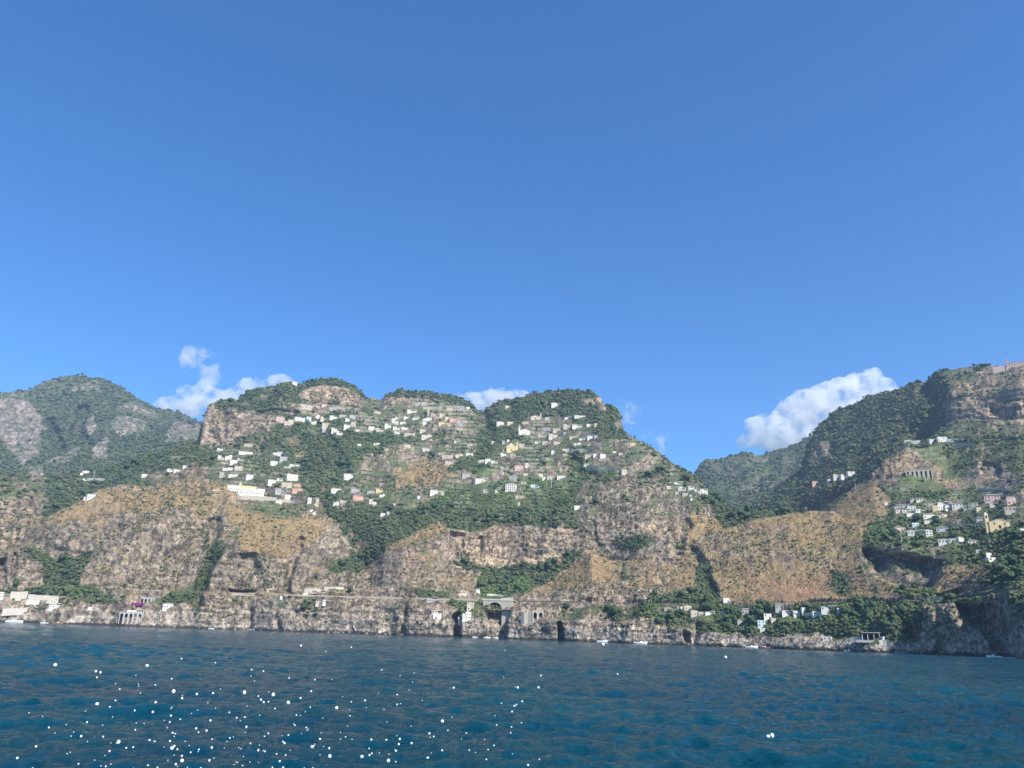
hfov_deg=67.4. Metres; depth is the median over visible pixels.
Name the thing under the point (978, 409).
mountain
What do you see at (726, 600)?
house
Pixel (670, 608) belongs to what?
house
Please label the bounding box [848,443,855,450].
tree
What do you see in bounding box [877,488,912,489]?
retaining wall
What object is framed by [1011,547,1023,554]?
tree
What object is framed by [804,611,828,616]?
retaining wall
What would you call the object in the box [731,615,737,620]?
tree
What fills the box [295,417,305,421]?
house
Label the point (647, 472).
tree
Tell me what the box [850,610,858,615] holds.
tree
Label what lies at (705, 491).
house
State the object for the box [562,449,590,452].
retaining wall
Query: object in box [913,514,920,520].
tree
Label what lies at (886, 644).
retaining wall
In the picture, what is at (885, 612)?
tree
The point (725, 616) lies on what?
tree
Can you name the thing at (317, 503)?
house
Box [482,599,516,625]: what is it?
viaduct
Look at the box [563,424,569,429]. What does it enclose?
house
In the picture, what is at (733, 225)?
sky
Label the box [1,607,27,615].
retaining wall
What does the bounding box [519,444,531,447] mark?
house
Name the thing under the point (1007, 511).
house
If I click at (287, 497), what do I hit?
house
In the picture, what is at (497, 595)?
retaining wall
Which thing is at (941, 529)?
house
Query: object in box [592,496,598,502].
tree
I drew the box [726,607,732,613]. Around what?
tree
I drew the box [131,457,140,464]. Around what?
tree
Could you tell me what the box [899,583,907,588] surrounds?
tree
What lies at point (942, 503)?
house
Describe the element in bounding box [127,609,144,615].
house
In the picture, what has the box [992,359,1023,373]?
monastery
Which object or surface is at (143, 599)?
arcade
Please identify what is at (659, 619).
tree
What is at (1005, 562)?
tree
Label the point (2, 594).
house
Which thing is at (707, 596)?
tree
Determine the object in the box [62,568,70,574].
tree
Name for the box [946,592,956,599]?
tree
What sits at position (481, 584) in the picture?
tree
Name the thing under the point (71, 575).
tree
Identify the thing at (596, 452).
retaining wall
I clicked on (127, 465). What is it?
tree
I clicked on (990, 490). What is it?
retaining wall
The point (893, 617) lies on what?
tree
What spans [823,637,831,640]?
house
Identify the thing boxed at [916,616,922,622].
tree
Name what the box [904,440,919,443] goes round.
house
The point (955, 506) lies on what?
house
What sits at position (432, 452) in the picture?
tree
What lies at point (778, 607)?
house
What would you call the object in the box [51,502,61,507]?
tree
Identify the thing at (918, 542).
tree
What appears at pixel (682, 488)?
house
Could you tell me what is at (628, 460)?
retaining wall
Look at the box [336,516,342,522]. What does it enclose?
tree
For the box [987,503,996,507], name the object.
house
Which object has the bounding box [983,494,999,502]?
house
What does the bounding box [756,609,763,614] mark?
tree
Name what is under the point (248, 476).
house
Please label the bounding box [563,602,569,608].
tree
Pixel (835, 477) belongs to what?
house
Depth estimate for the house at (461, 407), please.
1908.69 m
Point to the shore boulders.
(1020, 656)
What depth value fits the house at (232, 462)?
1543.12 m
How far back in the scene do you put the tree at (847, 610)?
720.19 m
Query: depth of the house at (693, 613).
848.66 m
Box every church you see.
[505,442,517,452]
[518,425,529,434]
[531,413,541,419]
[983,513,1009,535]
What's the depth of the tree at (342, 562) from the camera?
1110.63 m
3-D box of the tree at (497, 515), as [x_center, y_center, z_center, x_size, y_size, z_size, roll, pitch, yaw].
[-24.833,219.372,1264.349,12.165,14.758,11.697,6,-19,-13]
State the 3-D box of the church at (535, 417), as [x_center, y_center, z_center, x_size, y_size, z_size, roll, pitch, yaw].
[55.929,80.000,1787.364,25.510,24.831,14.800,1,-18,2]
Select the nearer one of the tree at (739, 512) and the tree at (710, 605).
the tree at (710, 605)
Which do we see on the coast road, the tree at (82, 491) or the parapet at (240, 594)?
the parapet at (240, 594)
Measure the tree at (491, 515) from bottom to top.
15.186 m
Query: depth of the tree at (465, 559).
1173.65 m
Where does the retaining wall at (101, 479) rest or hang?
on the hills
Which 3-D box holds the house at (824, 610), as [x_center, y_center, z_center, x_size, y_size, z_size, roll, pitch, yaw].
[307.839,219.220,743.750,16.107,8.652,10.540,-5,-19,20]
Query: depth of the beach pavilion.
671.91 m
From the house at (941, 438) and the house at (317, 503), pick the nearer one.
the house at (941, 438)
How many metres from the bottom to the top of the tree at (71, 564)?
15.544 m
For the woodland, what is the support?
on the hills
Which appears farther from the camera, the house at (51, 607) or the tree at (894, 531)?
the house at (51, 607)
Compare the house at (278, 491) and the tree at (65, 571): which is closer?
the tree at (65, 571)
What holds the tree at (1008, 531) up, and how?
on the hills
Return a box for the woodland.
[0,363,1023,641]
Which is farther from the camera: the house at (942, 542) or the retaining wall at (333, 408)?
the retaining wall at (333, 408)
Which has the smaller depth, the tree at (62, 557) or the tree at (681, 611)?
the tree at (681, 611)
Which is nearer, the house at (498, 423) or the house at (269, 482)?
the house at (269, 482)
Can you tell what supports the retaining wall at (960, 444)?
on the hills
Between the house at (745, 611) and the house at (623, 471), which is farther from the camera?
the house at (623, 471)
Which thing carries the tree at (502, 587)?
on the hills
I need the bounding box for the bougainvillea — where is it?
[131,602,143,606]
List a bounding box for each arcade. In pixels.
[118,612,142,623]
[140,597,154,606]
[532,610,543,624]
[905,468,932,478]
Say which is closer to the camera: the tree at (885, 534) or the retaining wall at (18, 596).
the tree at (885, 534)
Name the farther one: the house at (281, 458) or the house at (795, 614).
the house at (281, 458)
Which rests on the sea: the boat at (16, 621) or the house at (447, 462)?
the boat at (16, 621)
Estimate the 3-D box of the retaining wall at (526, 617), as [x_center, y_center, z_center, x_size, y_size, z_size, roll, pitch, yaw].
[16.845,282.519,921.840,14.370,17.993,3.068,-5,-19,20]
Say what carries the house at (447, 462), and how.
on the hills
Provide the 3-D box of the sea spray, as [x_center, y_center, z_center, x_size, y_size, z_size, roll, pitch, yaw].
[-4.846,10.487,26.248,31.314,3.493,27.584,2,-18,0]
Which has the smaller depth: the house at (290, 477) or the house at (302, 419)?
the house at (290, 477)
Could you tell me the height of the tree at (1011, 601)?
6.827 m
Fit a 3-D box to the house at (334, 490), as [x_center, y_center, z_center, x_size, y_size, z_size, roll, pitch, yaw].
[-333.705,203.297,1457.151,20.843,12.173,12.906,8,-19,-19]
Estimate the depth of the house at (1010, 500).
817.67 m
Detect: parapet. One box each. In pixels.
[231,593,278,595]
[284,594,401,598]
[407,598,477,600]
[917,596,943,600]
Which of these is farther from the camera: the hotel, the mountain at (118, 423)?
the mountain at (118, 423)
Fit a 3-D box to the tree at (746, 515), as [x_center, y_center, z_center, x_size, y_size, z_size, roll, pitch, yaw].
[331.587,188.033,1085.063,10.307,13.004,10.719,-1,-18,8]
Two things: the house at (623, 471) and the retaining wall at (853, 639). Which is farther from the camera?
the house at (623, 471)
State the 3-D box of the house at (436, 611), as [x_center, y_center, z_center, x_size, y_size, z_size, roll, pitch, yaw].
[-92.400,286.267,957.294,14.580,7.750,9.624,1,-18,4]
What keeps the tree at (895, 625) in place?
on the hills
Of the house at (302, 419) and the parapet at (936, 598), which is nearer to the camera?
the parapet at (936, 598)
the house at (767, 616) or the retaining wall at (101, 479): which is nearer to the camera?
the house at (767, 616)
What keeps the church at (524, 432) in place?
on the hills
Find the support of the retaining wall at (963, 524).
on the hills
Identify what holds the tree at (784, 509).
on the hills
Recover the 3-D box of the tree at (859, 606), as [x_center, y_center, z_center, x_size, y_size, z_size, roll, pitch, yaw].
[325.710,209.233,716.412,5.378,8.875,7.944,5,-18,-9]
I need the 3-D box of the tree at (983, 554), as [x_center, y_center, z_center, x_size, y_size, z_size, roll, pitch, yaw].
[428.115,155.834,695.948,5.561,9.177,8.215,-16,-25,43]
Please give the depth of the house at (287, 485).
1421.46 m
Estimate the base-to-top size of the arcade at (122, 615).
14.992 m
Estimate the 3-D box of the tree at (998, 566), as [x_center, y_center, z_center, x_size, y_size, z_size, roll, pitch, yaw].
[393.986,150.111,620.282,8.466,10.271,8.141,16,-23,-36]
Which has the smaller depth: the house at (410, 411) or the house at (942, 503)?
the house at (942, 503)
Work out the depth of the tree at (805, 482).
1728.93 m
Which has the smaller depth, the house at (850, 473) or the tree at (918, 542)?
the tree at (918, 542)
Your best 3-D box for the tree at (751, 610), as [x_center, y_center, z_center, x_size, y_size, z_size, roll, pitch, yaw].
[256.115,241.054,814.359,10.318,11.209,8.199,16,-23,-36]
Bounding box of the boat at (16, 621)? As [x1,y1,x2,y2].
[5,619,22,622]
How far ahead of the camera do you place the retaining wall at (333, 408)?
1876.70 m
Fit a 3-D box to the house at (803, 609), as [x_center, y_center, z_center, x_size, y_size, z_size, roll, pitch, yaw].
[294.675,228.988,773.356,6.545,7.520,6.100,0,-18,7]
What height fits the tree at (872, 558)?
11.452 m
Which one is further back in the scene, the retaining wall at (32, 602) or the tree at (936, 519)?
the retaining wall at (32, 602)
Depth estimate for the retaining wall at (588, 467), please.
1396.65 m
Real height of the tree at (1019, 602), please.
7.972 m
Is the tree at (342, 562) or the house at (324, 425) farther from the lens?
the house at (324, 425)
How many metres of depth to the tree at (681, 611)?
853.20 m
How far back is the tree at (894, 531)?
855.79 m
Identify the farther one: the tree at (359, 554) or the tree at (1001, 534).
the tree at (359, 554)
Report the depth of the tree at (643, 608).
874.57 m
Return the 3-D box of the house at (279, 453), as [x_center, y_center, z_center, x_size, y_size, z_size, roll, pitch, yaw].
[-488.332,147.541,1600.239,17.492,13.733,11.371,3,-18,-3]
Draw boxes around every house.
[0,592,9,599]
[47,603,61,610]
[85,493,96,500]
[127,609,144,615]
[162,603,173,610]
[219,472,227,477]
[228,473,238,477]
[230,460,237,464]
[234,466,242,470]
[239,451,252,454]
[245,474,252,479]
[266,479,275,485]
[270,461,280,465]
[273,451,282,455]
[275,488,287,494]
[276,416,284,422]
[278,456,287,461]
[282,482,292,488]
[284,419,293,424]
[284,495,295,499]
[285,474,297,480]
[292,488,303,493]
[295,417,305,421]
[301,404,312,409]
[314,498,318,506]
[319,416,326,422]
[322,423,329,428]
[331,488,341,493]
[344,474,353,479]
[349,488,358,492]
[350,420,355,427]
[352,495,363,500]
[384,424,390,428]
[404,432,414,436]
[407,409,416,413]
[420,433,431,439]
[425,597,437,602]
[430,489,437,495]
[432,610,443,615]
[433,613,441,619]
[442,455,452,458]
[443,460,452,464]
[454,405,464,409]
[461,473,469,478]
[462,612,470,622]
[467,602,473,611]
[474,478,481,484]
[496,421,503,425]
[509,475,516,480]
[515,465,523,470]
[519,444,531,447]
[523,463,532,467]
[548,434,556,439]
[551,428,560,433]
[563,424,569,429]
[619,469,631,474]
[664,606,678,610]
[678,487,685,490]
[688,610,702,617]
[701,489,707,494]
[704,611,714,615]
[722,598,729,602]
[737,619,746,624]
[741,608,749,614]
[757,620,764,627]
[764,613,771,620]
[774,604,781,612]
[781,610,793,617]
[792,611,799,617]
[800,607,806,614]
[811,611,819,618]
[821,605,836,614]
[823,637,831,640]
[833,474,839,480]
[839,474,845,480]
[846,471,854,478]
[892,526,905,529]
[894,504,906,508]
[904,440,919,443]
[904,512,919,516]
[907,506,915,510]
[907,530,924,535]
[915,498,924,502]
[922,513,933,519]
[925,530,932,536]
[926,503,932,507]
[927,438,935,443]
[931,505,937,511]
[933,514,946,517]
[936,436,947,441]
[936,526,947,531]
[937,501,950,504]
[938,538,956,545]
[943,503,951,510]
[951,503,962,509]
[963,502,977,510]
[965,540,978,544]
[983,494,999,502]
[984,557,995,561]
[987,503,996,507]
[1003,507,1023,515]
[1005,496,1015,505]
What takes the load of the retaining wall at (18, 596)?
on the hills
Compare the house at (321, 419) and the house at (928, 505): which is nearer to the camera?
the house at (928, 505)
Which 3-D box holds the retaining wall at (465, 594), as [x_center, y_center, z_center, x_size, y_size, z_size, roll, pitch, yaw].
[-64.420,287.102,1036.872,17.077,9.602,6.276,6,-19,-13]
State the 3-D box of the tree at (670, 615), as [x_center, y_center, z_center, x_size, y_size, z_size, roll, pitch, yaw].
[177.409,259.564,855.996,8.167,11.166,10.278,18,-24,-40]
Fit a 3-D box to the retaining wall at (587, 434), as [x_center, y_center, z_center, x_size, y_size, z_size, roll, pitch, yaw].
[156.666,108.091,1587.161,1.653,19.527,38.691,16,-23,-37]
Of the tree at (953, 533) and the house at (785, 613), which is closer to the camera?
the house at (785, 613)
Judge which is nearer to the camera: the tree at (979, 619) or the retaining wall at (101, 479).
the tree at (979, 619)
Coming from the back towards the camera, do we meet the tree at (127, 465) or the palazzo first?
the tree at (127, 465)
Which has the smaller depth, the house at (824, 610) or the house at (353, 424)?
the house at (824, 610)
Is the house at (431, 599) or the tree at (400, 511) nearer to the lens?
the house at (431, 599)
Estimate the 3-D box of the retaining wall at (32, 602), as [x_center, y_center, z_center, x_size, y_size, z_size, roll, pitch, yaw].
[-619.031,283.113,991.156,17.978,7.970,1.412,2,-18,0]
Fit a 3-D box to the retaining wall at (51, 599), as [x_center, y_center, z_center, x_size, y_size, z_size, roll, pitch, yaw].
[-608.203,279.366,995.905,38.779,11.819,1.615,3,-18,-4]
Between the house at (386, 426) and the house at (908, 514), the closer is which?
the house at (908, 514)
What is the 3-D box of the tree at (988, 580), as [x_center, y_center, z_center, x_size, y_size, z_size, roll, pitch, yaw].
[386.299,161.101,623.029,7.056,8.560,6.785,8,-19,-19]
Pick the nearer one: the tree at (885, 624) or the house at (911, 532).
the tree at (885, 624)
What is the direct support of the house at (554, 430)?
on the hills
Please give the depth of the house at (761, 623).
789.41 m
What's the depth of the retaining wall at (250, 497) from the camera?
1292.53 m
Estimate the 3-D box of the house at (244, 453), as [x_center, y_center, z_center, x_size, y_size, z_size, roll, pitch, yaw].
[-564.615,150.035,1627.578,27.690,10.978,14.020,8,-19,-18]
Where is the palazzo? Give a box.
[505,483,516,491]
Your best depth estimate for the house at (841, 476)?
1572.84 m
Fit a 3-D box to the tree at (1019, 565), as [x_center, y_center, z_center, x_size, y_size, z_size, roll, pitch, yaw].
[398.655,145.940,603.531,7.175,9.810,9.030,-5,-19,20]
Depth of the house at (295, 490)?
1413.05 m
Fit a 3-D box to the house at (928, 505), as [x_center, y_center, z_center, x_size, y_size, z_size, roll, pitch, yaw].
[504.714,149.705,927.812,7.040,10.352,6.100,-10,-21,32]
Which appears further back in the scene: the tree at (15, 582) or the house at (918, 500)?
the tree at (15, 582)
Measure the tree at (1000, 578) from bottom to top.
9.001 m
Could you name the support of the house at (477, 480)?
on the hills
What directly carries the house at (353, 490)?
on the hills
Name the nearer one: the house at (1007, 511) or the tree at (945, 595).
the tree at (945, 595)
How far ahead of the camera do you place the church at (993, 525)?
758.48 m
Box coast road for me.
[194,587,1020,603]
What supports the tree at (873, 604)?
on the hills
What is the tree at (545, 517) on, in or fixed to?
on the hills
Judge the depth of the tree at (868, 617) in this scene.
695.26 m
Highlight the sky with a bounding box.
[0,0,1023,473]
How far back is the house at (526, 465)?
1476.96 m
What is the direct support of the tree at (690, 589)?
on the hills
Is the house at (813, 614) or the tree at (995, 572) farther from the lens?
the house at (813, 614)
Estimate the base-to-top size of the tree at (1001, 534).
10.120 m
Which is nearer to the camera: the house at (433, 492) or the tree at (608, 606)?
the tree at (608, 606)
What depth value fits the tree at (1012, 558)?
626.30 m
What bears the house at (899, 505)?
on the hills
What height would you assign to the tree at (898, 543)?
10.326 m
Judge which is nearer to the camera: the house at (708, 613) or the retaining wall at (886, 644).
the retaining wall at (886, 644)
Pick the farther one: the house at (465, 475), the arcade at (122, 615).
the house at (465, 475)
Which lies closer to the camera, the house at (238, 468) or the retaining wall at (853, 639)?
the retaining wall at (853, 639)
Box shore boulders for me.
[172,625,1023,658]
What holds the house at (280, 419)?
on the hills
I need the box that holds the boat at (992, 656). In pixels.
[986,654,1001,657]
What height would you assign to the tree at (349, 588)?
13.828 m
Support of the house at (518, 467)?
on the hills
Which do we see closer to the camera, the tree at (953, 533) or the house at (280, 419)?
the tree at (953, 533)
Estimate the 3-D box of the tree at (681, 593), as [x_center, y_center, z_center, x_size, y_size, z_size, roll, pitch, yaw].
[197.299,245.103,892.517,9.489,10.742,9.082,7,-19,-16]
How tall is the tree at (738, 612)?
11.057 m
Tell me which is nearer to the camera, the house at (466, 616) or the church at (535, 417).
the house at (466, 616)
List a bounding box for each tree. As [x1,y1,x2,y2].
[12,579,19,587]
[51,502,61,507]
[59,554,66,561]
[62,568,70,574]
[68,563,75,568]
[68,572,76,578]
[80,489,87,494]
[91,479,99,484]
[123,463,130,468]
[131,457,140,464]
[300,602,307,612]
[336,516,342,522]
[339,559,345,566]
[347,585,352,593]
[357,552,363,558]
[395,509,403,514]
[428,450,435,455]
[461,557,468,564]
[478,581,486,586]
[486,513,493,517]
[493,513,500,518]
[499,584,506,590]
[542,514,548,520]
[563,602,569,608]
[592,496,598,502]
[604,603,611,611]
[640,604,647,611]
[644,470,651,477]
[655,617,662,624]
[657,465,664,469]
[667,612,674,618]
[678,590,685,595]
[679,609,686,615]
[687,586,693,593]
[704,594,710,599]
[706,603,713,610]
[722,614,728,620]
[724,622,730,627]
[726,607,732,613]
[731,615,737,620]
[735,609,742,616]
[737,510,745,514]
[743,512,749,519]
[749,606,756,612]
[749,618,756,624]
[755,603,763,608]
[756,599,763,603]
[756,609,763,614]
[780,507,787,511]
[802,480,809,486]
[843,608,850,614]
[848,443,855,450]
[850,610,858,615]
[855,598,864,602]
[857,604,864,611]
[863,614,872,620]
[868,601,876,606]
[869,556,875,562]
[878,619,886,623]
[880,609,887,615]
[882,532,888,539]
[883,621,890,626]
[886,626,895,633]
[888,622,898,627]
[889,615,898,619]
[890,528,897,534]
[894,540,902,548]
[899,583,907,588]
[899,599,909,605]
[899,606,907,611]
[910,581,917,588]
[911,540,921,547]
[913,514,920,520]
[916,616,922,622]
[932,515,939,522]
[942,593,949,598]
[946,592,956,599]
[949,531,957,536]
[976,616,982,625]
[980,551,986,556]
[982,577,992,586]
[990,567,1000,574]
[994,563,1005,570]
[997,559,1008,565]
[998,532,1007,536]
[998,574,1006,583]
[1004,528,1011,534]
[1004,571,1014,579]
[1007,554,1016,563]
[1008,597,1017,604]
[1010,565,1018,571]
[1011,529,1020,537]
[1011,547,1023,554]
[1014,563,1023,567]
[1016,599,1023,604]
[1017,568,1023,576]
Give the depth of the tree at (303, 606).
977.94 m
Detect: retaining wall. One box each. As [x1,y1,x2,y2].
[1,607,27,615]
[10,591,27,600]
[25,600,39,604]
[27,594,58,604]
[82,478,105,480]
[240,495,276,500]
[277,499,297,503]
[304,588,320,593]
[324,587,343,590]
[329,407,344,410]
[423,407,441,409]
[459,593,470,595]
[487,594,508,596]
[521,612,531,625]
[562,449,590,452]
[580,450,606,453]
[581,433,593,437]
[586,465,614,470]
[596,444,640,450]
[599,459,639,461]
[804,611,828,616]
[850,637,861,641]
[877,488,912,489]
[879,640,890,648]
[944,523,984,526]
[952,443,977,446]
[978,488,1009,491]
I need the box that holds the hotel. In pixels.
[213,482,265,496]
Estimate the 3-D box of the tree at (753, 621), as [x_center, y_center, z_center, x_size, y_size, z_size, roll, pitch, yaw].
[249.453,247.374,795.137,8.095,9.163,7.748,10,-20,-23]
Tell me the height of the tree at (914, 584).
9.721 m
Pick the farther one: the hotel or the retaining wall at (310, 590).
the hotel
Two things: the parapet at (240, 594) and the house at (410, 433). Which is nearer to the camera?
the parapet at (240, 594)
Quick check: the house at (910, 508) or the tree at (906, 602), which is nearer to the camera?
the tree at (906, 602)
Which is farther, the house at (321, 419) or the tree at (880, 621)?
the house at (321, 419)
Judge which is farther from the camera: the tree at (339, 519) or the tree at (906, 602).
the tree at (339, 519)
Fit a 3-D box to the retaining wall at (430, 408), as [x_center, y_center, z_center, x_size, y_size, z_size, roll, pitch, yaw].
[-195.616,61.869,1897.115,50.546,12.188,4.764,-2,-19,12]
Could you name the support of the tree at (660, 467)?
on the hills
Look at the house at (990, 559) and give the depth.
683.23 m
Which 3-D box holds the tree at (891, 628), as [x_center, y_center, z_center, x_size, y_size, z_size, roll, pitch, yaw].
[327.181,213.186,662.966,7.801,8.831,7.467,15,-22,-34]
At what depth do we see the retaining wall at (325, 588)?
1037.19 m
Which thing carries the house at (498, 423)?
on the hills
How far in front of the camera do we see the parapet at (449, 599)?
1002.93 m
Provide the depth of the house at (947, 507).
893.03 m
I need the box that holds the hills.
[0,378,1023,657]
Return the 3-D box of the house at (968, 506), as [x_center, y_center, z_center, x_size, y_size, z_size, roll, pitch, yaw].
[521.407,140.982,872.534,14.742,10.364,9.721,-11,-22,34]
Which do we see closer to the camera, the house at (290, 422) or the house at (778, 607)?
the house at (778, 607)
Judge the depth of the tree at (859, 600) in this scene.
720.92 m
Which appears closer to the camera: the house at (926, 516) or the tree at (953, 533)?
the tree at (953, 533)
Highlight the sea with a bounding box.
[0,622,1023,767]
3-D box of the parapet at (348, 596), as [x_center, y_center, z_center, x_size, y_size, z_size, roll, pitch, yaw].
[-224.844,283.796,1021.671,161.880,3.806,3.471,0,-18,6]
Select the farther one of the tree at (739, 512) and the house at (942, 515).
the tree at (739, 512)
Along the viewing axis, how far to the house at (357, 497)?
1418.95 m
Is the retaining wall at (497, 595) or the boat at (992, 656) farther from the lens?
the retaining wall at (497, 595)
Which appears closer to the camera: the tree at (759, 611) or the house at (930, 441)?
the tree at (759, 611)
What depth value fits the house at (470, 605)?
967.72 m
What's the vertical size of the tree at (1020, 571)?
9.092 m
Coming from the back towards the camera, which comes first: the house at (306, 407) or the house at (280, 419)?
the house at (306, 407)
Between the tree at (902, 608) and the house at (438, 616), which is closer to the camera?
the tree at (902, 608)
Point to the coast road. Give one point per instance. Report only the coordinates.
(995, 591)
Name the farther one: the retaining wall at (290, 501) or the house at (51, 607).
the retaining wall at (290, 501)
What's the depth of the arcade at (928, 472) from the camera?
1061.11 m
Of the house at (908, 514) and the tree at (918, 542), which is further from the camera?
the house at (908, 514)
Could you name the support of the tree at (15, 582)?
on the hills
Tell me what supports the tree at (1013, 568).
on the hills
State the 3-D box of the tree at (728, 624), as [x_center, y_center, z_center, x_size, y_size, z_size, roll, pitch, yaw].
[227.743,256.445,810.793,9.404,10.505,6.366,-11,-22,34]
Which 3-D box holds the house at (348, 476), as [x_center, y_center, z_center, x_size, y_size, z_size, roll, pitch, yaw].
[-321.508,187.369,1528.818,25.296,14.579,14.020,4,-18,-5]
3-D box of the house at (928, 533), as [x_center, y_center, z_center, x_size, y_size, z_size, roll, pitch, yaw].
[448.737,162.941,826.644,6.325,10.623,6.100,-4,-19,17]
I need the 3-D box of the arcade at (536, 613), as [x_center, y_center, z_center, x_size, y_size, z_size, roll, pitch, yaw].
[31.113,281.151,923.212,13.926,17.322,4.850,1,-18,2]
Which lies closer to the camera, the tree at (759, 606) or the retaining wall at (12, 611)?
the tree at (759, 606)
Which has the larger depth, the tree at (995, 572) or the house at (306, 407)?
the house at (306, 407)
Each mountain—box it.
[0,375,200,475]
[695,365,1023,511]
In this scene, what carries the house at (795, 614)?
on the hills
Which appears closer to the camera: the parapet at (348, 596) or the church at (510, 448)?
the parapet at (348, 596)
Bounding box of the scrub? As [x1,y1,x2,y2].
[0,365,1023,639]
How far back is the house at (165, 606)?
989.26 m
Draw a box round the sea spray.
[16,643,773,767]
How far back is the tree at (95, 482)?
1605.35 m
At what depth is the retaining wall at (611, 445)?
1503.08 m
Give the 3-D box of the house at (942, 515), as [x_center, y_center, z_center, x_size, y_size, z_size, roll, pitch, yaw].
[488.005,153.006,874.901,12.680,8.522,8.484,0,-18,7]
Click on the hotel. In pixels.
(241, 489)
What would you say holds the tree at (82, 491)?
on the hills
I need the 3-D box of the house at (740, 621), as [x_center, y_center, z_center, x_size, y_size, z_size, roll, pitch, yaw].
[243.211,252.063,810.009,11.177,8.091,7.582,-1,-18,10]
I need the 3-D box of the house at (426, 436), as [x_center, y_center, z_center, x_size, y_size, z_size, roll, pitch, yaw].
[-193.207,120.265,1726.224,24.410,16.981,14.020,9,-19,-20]
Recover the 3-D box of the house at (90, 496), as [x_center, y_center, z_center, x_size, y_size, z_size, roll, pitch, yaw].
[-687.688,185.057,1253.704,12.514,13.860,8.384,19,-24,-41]
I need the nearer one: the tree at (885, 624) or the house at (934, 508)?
the tree at (885, 624)
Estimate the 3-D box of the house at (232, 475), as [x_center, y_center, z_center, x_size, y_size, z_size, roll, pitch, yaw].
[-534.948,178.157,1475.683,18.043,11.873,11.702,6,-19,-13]
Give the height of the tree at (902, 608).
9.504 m
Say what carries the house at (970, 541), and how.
on the hills
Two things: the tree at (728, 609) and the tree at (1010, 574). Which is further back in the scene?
the tree at (728, 609)
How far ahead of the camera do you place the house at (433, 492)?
1413.29 m
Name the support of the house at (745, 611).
on the hills
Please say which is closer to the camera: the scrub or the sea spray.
the sea spray
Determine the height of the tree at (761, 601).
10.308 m
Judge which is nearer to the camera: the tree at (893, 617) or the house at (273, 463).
the tree at (893, 617)
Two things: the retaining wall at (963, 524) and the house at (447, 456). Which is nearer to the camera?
the retaining wall at (963, 524)
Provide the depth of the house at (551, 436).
1640.48 m
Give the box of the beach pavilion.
[856,632,879,642]
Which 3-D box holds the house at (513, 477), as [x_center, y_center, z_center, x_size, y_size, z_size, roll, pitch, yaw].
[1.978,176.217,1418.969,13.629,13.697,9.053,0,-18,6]
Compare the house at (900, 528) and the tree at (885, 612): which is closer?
the tree at (885, 612)
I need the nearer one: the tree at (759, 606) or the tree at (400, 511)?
the tree at (759, 606)
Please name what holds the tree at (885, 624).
on the hills
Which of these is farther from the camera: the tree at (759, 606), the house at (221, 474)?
the house at (221, 474)
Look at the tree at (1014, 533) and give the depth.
692.06 m
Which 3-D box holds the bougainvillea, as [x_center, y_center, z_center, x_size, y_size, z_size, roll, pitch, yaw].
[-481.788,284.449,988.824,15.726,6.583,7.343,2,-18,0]

